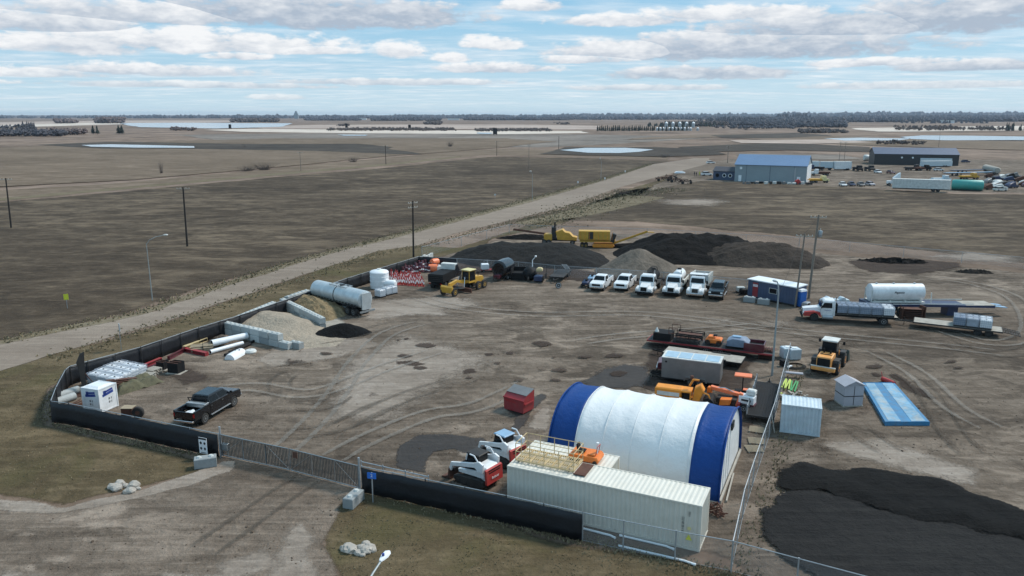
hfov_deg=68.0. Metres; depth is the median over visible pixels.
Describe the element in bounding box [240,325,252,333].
concrete block
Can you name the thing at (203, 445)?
notice board
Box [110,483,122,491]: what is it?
boulder
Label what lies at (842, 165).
trailer home
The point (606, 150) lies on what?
pond
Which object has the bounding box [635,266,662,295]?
heavy truck
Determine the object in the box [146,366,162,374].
pallet stack
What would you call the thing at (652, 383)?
damp ground
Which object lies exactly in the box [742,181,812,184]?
implement row
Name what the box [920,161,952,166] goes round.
pale trailer
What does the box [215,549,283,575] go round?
dusty ground
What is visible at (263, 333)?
concrete block
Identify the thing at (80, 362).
steel tripod
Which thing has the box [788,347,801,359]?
square tank
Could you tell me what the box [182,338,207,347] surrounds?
steel beam
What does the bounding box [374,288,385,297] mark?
ibc tote
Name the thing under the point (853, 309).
ibc tote
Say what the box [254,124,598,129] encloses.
farmland
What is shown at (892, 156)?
dark barn
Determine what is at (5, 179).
utility pole
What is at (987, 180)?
scrap vehicle
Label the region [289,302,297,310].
concrete block
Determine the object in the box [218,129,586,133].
farmland
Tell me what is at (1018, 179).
scrap vehicle
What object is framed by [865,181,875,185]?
parked car
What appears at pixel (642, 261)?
gravel pile
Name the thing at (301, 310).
concrete block
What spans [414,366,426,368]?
damp ground
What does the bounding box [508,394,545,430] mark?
damp ground
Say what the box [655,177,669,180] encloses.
farm implement
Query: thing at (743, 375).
canopy tractor
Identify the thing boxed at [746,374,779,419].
drop deck trailer
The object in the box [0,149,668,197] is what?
farm road
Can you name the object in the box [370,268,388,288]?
poly tank
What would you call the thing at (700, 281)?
dump truck
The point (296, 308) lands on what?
concrete block
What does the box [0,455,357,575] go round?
drive
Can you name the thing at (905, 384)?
damp ground
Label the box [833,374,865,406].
garden shed
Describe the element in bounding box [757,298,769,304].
concrete block
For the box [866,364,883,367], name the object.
damp ground
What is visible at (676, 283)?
heavy truck
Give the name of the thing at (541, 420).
dusty ground
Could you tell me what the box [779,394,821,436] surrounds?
storage container
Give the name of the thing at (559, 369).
damp ground
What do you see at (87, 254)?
dark field
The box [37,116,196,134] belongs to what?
woods
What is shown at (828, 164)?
curtain trailer
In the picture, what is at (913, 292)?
storage tank
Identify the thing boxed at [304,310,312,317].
concrete block
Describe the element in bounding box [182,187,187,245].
utility pole
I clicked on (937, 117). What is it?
woods
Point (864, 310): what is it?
ibc tote
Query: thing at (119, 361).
ibc tote
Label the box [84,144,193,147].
pond
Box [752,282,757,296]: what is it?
door
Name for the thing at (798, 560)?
chain link fence
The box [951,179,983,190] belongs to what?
teal tank
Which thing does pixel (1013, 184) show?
scrap vehicle
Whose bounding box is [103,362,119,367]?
ibc tote
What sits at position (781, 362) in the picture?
hose coil
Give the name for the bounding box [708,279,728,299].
pickup truck
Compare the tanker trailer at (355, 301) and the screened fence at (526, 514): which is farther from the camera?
the tanker trailer at (355, 301)
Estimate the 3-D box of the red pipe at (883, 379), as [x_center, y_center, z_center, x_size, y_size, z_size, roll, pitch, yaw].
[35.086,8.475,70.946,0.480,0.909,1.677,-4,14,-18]
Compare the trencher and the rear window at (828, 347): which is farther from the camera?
the rear window at (828, 347)
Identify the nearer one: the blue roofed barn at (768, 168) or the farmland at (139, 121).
the blue roofed barn at (768, 168)
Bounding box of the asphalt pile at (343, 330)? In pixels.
[315,323,371,337]
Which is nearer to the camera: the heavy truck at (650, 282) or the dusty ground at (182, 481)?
the dusty ground at (182, 481)
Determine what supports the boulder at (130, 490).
on the dusty ground at (182, 481)
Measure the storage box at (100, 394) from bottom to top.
2.236 m
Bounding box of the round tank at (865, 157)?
[863,155,868,160]
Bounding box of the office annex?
[713,166,734,179]
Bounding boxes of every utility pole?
[0,178,11,227]
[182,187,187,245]
[408,201,417,256]
[794,234,812,306]
[807,215,826,298]
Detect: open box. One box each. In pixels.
[156,360,168,370]
[165,360,187,374]
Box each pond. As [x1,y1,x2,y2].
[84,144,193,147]
[120,123,291,127]
[565,148,653,152]
[825,138,909,140]
[903,135,1023,139]
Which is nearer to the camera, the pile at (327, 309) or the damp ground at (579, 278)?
the pile at (327, 309)
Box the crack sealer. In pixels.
[523,256,546,281]
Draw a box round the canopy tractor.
[733,372,751,396]
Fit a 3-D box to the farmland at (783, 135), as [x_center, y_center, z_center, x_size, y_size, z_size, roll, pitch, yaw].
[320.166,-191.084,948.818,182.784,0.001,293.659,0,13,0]
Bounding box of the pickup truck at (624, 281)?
[614,273,636,290]
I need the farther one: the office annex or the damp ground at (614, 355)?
the office annex
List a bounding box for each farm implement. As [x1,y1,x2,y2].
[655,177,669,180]
[668,177,681,181]
[678,179,691,183]
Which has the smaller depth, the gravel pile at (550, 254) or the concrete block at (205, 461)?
the concrete block at (205, 461)
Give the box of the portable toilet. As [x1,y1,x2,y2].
[796,288,806,306]
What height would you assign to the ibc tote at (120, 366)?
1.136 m
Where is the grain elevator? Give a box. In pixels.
[294,111,298,118]
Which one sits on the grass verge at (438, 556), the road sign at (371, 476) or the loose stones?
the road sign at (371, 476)
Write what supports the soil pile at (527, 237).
on the yard ground at (510, 314)
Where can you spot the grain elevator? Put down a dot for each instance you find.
(296, 115)
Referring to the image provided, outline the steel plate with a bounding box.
[573,463,593,476]
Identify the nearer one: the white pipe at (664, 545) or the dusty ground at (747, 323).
the white pipe at (664, 545)
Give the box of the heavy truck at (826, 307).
[800,297,897,325]
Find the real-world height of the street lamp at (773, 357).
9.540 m
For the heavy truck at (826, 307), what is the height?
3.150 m
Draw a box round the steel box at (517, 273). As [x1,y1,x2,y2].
[511,266,527,280]
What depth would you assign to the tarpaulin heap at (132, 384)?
69.52 m
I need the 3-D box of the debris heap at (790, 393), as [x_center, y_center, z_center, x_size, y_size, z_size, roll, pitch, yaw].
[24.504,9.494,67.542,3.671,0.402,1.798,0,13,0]
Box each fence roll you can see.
[429,264,437,271]
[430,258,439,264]
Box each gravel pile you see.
[449,241,608,268]
[594,249,678,277]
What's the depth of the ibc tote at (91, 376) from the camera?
70.48 m
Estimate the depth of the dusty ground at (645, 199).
206.35 m
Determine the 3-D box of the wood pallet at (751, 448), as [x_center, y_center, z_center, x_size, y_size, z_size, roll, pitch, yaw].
[18.121,12.061,56.884,1.200,0.130,1.120,0,13,0]
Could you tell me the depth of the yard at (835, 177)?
321.48 m
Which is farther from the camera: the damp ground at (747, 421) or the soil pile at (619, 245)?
the soil pile at (619, 245)
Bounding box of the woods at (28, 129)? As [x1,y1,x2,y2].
[0,121,68,136]
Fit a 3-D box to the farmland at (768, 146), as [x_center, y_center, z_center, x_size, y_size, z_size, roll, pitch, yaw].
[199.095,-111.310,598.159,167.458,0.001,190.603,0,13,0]
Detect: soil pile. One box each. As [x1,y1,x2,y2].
[497,234,556,239]
[587,243,631,247]
[613,232,748,265]
[707,241,830,268]
[858,257,927,263]
[955,268,993,273]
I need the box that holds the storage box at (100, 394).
[80,380,118,411]
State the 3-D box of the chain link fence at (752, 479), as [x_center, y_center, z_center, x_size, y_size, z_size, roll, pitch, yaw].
[20.080,10.625,59.254,0.313,2.100,40.180,6,14,24]
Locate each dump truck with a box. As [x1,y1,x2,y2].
[428,262,461,287]
[686,270,712,296]
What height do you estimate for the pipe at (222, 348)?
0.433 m
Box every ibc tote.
[86,370,104,383]
[94,366,112,372]
[95,372,112,380]
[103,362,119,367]
[105,368,122,374]
[105,374,123,380]
[112,359,127,363]
[113,364,128,369]
[113,370,131,377]
[120,361,136,365]
[121,366,139,376]
[129,362,147,373]
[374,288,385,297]
[381,286,392,295]
[387,285,397,294]
[837,303,847,314]
[847,304,859,314]
[859,304,871,315]
[871,305,883,316]
[880,303,892,306]
[883,306,895,316]
[953,312,965,319]
[953,314,966,326]
[966,314,978,319]
[966,316,979,328]
[979,317,992,329]
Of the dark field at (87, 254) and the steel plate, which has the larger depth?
the dark field at (87, 254)
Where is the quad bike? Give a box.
[580,279,590,287]
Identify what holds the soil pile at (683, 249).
on the yard ground at (510, 314)
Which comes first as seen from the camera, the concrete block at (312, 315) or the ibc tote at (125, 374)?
the ibc tote at (125, 374)
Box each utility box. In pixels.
[555,282,561,287]
[735,286,744,292]
[739,288,747,295]
[801,301,810,307]
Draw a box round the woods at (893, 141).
[663,120,1011,144]
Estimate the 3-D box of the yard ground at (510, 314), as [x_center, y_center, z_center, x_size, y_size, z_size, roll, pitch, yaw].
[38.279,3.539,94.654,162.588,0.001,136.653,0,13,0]
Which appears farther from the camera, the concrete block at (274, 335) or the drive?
the concrete block at (274, 335)
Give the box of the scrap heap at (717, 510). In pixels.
[709,501,727,517]
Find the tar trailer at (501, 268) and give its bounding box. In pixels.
[491,258,514,279]
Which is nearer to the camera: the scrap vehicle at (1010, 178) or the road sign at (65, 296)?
the road sign at (65, 296)
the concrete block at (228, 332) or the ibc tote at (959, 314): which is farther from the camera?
the ibc tote at (959, 314)
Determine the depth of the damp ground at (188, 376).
72.68 m
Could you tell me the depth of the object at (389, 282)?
109.22 m
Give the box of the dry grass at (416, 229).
[0,163,812,575]
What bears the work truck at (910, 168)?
on the yard at (835, 177)
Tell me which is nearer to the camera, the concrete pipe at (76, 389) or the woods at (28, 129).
the concrete pipe at (76, 389)
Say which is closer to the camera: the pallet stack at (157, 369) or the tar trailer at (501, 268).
the pallet stack at (157, 369)
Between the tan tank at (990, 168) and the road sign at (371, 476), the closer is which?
the road sign at (371, 476)
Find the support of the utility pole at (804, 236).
on the yard ground at (510, 314)
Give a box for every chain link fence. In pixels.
[421,224,1023,266]
[457,258,746,290]
[582,511,731,569]
[730,343,790,572]
[733,541,864,575]
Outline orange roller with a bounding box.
[705,334,723,345]
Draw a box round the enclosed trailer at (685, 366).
[650,350,723,385]
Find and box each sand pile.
[242,311,323,340]
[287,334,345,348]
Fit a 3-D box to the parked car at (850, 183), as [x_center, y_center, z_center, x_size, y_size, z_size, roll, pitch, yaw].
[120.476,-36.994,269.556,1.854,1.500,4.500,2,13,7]
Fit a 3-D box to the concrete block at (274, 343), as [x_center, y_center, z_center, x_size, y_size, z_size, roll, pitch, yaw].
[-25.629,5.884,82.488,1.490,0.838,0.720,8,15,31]
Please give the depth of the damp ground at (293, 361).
77.07 m
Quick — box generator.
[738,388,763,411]
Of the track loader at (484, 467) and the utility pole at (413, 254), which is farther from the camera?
the utility pole at (413, 254)
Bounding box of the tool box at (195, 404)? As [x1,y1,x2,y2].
[186,401,208,407]
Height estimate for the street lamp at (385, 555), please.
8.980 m
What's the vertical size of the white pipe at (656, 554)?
0.170 m
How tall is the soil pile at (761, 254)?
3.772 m
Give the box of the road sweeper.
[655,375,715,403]
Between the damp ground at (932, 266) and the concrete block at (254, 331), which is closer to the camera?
the concrete block at (254, 331)
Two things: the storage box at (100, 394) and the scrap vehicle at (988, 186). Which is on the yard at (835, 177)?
the scrap vehicle at (988, 186)
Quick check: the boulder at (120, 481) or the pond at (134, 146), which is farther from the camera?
the pond at (134, 146)
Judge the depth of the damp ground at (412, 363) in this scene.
76.56 m
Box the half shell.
[225,348,245,359]
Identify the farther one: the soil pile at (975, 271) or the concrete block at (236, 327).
the soil pile at (975, 271)
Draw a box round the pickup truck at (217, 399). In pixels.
[173,387,241,423]
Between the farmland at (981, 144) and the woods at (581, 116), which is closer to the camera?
the farmland at (981, 144)
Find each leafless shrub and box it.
[238,166,260,170]
[249,162,275,169]
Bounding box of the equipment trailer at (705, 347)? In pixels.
[647,334,775,355]
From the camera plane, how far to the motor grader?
107.86 m
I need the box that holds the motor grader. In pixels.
[440,268,486,296]
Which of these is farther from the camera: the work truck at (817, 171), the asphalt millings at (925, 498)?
the work truck at (817, 171)
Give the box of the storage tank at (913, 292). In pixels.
[865,282,925,302]
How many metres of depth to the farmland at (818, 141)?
713.05 m
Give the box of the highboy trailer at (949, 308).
[859,287,1006,315]
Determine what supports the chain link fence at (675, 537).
on the yard ground at (510, 314)
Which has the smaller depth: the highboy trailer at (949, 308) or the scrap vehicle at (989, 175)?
the highboy trailer at (949, 308)
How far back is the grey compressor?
78.67 m
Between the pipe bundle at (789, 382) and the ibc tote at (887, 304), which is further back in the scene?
the ibc tote at (887, 304)
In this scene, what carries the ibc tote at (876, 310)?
on the heavy truck at (826, 307)
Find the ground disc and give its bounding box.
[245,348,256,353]
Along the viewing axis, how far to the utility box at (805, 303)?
98.24 m
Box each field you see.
[0,157,667,339]
[520,181,1023,262]
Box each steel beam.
[143,357,161,366]
[167,347,184,359]
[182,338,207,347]
[183,347,208,355]
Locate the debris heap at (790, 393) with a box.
[775,390,807,396]
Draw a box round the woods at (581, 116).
[0,112,789,120]
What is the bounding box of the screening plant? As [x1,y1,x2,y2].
[578,230,653,247]
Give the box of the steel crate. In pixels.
[653,324,680,340]
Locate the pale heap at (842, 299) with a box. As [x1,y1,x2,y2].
[820,296,849,301]
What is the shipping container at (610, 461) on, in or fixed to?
on the yard ground at (510, 314)
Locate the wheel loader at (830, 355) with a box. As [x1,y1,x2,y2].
[810,336,849,374]
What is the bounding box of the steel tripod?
[76,352,92,386]
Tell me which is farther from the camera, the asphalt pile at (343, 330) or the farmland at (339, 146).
the farmland at (339, 146)
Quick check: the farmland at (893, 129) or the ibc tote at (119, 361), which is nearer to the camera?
the ibc tote at (119, 361)
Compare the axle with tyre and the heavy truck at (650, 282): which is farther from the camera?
the heavy truck at (650, 282)
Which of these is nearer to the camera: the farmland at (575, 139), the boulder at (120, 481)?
the boulder at (120, 481)
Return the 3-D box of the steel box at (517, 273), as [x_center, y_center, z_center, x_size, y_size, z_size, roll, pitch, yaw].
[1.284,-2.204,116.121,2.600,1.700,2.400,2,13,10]
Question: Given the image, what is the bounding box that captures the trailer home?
[833,161,851,169]
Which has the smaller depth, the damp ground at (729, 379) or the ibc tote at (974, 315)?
the damp ground at (729, 379)
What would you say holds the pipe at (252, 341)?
on the yard ground at (510, 314)
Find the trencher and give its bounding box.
[707,385,743,406]
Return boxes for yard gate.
[218,426,428,488]
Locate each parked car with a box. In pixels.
[701,171,712,175]
[847,181,855,185]
[857,182,864,186]
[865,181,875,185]
[992,186,1007,191]
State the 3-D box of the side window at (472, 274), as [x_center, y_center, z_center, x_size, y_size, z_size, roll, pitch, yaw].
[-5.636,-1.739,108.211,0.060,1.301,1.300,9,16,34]
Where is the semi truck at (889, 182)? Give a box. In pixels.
[886,173,900,185]
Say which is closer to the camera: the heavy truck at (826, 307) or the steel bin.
the steel bin
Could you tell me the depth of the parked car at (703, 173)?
313.86 m
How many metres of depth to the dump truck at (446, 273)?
110.30 m
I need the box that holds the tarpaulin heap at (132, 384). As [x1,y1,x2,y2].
[106,372,164,395]
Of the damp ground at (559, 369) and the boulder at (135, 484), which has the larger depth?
the damp ground at (559, 369)
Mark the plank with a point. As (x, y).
(791, 372)
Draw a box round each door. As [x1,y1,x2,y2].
[485,462,502,485]
[509,444,525,462]
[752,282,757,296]
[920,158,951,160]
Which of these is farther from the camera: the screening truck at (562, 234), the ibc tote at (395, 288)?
the screening truck at (562, 234)
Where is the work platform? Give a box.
[515,433,583,471]
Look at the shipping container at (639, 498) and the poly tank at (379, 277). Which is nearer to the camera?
the shipping container at (639, 498)
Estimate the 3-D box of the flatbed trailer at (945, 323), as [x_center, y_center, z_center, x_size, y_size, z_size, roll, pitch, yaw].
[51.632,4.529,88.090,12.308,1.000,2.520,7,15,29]
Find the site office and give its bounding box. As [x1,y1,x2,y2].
[747,276,807,305]
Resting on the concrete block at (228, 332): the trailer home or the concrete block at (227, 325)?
the concrete block at (227, 325)
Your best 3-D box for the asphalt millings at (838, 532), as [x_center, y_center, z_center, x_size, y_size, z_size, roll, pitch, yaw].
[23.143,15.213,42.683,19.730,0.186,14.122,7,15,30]
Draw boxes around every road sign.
[63,294,68,307]
[367,472,375,501]
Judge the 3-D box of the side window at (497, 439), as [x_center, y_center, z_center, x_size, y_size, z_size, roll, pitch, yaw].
[-0.994,11.044,54.370,0.950,0.750,0.030,12,17,42]
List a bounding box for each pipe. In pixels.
[58,392,76,403]
[61,386,80,395]
[209,341,243,353]
[210,332,248,345]
[224,343,250,355]
[228,340,254,351]
[583,528,615,538]
[618,545,695,565]
[619,534,674,549]
[881,371,895,383]
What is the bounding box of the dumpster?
[503,384,533,413]
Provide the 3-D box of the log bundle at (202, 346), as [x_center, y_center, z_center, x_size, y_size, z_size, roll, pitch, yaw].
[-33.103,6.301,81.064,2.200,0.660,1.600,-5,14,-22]
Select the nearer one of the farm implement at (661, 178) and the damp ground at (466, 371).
the damp ground at (466, 371)
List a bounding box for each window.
[467,456,476,461]
[470,271,474,280]
[494,436,502,442]
[769,288,776,294]
[823,342,835,352]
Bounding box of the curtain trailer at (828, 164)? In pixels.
[820,161,832,169]
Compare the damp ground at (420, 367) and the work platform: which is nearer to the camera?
the work platform
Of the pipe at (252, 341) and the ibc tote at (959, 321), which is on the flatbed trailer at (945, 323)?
the ibc tote at (959, 321)
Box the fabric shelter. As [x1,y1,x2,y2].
[547,382,741,503]
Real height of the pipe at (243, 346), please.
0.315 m
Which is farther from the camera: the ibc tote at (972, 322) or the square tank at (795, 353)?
the ibc tote at (972, 322)
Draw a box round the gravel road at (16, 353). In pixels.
[0,158,709,370]
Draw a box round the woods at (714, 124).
[647,121,1023,130]
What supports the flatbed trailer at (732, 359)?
on the yard ground at (510, 314)
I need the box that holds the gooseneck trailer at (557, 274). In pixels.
[549,264,571,282]
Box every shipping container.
[507,451,710,551]
[526,440,619,468]
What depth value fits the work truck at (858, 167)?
339.20 m
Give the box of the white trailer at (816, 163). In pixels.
[812,161,819,166]
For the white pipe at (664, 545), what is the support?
on the yard ground at (510, 314)
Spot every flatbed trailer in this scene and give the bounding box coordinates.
[652,346,745,366]
[898,317,1020,336]
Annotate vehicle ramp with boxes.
[863,382,929,425]
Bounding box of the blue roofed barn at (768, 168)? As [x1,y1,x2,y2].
[734,154,812,182]
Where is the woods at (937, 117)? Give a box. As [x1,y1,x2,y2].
[782,111,1023,123]
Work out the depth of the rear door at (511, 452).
53.42 m
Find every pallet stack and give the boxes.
[141,372,155,376]
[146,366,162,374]
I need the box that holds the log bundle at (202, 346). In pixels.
[190,342,212,352]
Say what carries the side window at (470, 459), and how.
in the track loader at (484, 467)
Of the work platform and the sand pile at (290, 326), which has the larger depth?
the sand pile at (290, 326)
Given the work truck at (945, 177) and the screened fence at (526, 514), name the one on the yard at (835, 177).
the work truck at (945, 177)
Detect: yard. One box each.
[648,159,1023,192]
[817,323,1023,508]
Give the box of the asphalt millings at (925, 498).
[776,462,1023,537]
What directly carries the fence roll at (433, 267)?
on the yard ground at (510, 314)
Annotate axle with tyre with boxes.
[120,405,144,417]
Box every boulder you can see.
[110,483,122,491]
[115,479,125,483]
[126,487,136,493]
[127,481,139,487]
[344,545,355,553]
[346,544,356,548]
[353,549,360,555]
[360,545,370,553]
[365,543,375,550]
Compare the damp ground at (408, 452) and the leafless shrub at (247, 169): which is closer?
the damp ground at (408, 452)
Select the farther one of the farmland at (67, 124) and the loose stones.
the farmland at (67, 124)
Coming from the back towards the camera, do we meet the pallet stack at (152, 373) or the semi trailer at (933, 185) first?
the semi trailer at (933, 185)
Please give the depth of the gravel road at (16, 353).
123.42 m
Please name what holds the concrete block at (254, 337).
on the yard ground at (510, 314)
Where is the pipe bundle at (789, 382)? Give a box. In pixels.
[781,378,798,391]
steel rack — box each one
[673,334,702,344]
[675,329,704,340]
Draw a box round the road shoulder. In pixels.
[0,163,651,343]
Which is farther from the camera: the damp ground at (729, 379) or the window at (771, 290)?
the window at (771, 290)
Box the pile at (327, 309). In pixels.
[286,294,346,320]
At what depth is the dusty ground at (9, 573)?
41.43 m
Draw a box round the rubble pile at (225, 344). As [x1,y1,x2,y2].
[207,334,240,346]
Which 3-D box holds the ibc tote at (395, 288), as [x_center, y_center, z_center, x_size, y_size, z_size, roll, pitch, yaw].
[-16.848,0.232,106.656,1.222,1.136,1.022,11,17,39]
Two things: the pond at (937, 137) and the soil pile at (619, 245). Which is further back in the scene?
the pond at (937, 137)
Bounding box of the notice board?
[198,437,207,453]
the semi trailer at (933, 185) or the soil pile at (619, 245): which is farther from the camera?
the semi trailer at (933, 185)
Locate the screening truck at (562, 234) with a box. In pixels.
[513,222,576,243]
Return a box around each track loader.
[442,445,502,489]
[478,428,525,468]
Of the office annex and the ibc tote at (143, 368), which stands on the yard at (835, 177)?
the office annex
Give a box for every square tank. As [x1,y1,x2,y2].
[779,345,791,358]
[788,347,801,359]
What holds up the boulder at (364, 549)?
on the grass verge at (438, 556)
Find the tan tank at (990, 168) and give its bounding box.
[982,164,1000,173]
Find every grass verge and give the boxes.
[0,179,665,503]
[325,493,726,575]
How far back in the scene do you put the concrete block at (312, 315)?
89.82 m
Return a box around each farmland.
[0,120,229,124]
[0,138,556,185]
[1,123,119,126]
[42,142,418,153]
[182,133,707,146]
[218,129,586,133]
[243,144,391,148]
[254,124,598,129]
[541,147,723,156]
[627,134,1023,149]
[680,143,870,151]
[712,133,829,137]
[730,139,864,143]
[738,153,862,158]
[852,126,1023,131]
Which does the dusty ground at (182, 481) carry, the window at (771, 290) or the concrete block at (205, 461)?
the concrete block at (205, 461)
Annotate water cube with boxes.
[480,263,491,272]
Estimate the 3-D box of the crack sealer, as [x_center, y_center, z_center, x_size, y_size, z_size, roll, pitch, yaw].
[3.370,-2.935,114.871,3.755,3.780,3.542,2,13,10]
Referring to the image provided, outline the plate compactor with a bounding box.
[569,442,603,464]
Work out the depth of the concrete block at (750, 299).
101.59 m
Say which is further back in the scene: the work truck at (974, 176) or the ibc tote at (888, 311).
the work truck at (974, 176)
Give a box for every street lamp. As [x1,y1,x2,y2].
[146,234,167,299]
[370,550,390,575]
[771,280,778,375]
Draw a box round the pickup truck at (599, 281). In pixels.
[589,273,613,290]
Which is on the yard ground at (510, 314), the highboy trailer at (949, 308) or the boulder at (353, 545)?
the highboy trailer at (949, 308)
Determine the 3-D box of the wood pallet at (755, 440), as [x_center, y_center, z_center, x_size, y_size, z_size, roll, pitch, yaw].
[18.732,11.750,58.255,1.200,0.130,1.120,3,13,11]
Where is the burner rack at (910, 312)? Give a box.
[899,305,926,318]
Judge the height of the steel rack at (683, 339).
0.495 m
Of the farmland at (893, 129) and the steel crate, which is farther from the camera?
the farmland at (893, 129)
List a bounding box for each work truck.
[807,175,828,182]
[811,164,824,170]
[811,169,830,175]
[852,165,862,170]
[864,165,874,170]
[904,164,919,170]
[914,165,931,170]
[931,175,951,179]
[958,173,979,179]
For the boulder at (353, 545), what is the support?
on the grass verge at (438, 556)
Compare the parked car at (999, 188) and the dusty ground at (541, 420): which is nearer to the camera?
the dusty ground at (541, 420)
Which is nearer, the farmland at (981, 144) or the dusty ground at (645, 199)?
the dusty ground at (645, 199)
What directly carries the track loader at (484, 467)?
on the damp ground
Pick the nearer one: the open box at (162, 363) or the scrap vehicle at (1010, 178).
the open box at (162, 363)
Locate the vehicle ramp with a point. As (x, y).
(893, 404)
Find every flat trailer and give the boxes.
[945,172,993,175]
[950,169,984,171]
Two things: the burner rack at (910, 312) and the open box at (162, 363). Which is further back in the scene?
the burner rack at (910, 312)
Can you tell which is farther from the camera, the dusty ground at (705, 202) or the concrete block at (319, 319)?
the dusty ground at (705, 202)
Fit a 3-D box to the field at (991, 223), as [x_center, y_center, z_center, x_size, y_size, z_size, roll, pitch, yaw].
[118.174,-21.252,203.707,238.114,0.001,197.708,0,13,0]
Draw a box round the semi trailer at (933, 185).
[892,178,950,191]
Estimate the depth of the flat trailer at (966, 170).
330.43 m
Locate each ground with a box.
[0,117,1023,575]
[0,461,234,512]
[1,570,222,575]
[64,234,1023,575]
[169,368,207,383]
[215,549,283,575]
[260,338,378,365]
[269,524,315,575]
[286,359,303,364]
[326,318,343,326]
[327,335,482,421]
[360,297,477,318]
[371,300,445,315]
[394,434,485,471]
[397,360,423,365]
[398,354,412,357]
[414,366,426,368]
[416,343,435,347]
[427,263,712,284]
[463,369,475,373]
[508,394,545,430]
[514,196,663,223]
[529,408,549,429]
[533,340,550,346]
[552,368,566,370]
[581,364,650,388]
[605,353,622,356]
[610,371,627,375]
[642,374,693,390]
[644,342,755,388]
[665,199,722,205]
[691,393,765,426]
[702,319,785,325]
[826,440,973,483]
[848,258,960,273]
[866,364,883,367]
[889,373,933,397]
[932,252,1013,262]
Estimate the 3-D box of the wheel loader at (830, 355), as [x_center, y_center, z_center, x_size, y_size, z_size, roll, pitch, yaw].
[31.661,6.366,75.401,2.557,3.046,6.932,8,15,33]
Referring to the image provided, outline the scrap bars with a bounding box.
[70,399,82,406]
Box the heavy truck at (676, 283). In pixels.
[662,268,688,295]
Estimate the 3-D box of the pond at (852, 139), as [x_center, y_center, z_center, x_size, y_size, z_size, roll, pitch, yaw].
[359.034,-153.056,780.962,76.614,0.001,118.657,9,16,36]
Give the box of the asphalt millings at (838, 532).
[759,489,1023,575]
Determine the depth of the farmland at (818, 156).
460.43 m
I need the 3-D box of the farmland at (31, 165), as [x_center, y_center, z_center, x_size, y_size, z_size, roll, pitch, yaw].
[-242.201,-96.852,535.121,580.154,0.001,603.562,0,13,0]
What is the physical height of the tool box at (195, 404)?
0.345 m
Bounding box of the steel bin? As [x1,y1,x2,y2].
[743,339,765,352]
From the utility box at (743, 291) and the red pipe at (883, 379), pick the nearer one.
the red pipe at (883, 379)
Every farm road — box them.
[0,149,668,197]
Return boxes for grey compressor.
[725,335,749,348]
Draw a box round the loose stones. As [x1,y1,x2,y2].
[23,300,1022,573]
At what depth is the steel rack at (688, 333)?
80.82 m
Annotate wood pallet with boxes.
[744,445,763,452]
[748,426,764,433]
[748,437,763,445]
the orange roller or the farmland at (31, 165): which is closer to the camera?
the orange roller
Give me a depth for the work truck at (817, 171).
315.43 m
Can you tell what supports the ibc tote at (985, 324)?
on the flatbed trailer at (945, 323)
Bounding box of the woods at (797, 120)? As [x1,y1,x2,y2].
[697,113,848,128]
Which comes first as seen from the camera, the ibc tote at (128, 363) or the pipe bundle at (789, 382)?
the pipe bundle at (789, 382)
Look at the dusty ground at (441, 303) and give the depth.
100.52 m
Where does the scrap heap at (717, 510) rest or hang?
on the yard ground at (510, 314)
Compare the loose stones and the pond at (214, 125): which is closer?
the loose stones
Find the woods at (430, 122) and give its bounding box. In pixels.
[229,117,569,130]
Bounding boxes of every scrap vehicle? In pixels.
[983,178,991,183]
[983,183,993,189]
[984,173,993,177]
[993,184,1007,188]
[1003,176,1014,180]
[1005,182,1015,187]
[1011,181,1018,187]
[1015,176,1023,181]
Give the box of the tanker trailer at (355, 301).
[310,280,374,315]
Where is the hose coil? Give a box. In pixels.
[779,359,805,369]
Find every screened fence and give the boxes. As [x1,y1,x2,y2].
[50,256,456,457]
[361,465,581,540]
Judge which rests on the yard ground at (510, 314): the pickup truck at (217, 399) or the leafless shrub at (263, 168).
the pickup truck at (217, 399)
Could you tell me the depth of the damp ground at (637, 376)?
72.16 m
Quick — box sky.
[0,0,1023,116]
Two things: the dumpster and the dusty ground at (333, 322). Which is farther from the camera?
the dusty ground at (333, 322)
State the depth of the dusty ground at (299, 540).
43.12 m
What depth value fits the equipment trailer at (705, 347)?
79.81 m
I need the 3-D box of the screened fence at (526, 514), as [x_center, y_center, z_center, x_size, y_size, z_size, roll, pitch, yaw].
[-2.891,13.360,47.451,15.345,2.000,0.282,5,14,23]
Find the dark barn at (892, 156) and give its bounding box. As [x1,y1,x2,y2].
[869,147,959,165]
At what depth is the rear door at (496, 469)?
50.76 m
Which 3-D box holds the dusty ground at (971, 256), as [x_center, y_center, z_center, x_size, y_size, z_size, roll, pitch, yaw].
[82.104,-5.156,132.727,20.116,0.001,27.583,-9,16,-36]
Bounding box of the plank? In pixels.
[784,363,802,374]
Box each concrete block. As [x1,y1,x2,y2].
[194,454,216,469]
[224,321,234,329]
[225,329,231,335]
[231,323,243,331]
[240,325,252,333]
[250,327,261,335]
[250,335,259,342]
[259,329,271,338]
[259,337,268,344]
[268,331,282,340]
[269,339,281,347]
[278,340,292,349]
[284,294,295,298]
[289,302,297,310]
[290,340,303,349]
[294,305,302,312]
[299,307,308,315]
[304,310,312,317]
[309,312,318,320]
[314,315,325,323]
[342,488,364,509]
[743,295,755,302]
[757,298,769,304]

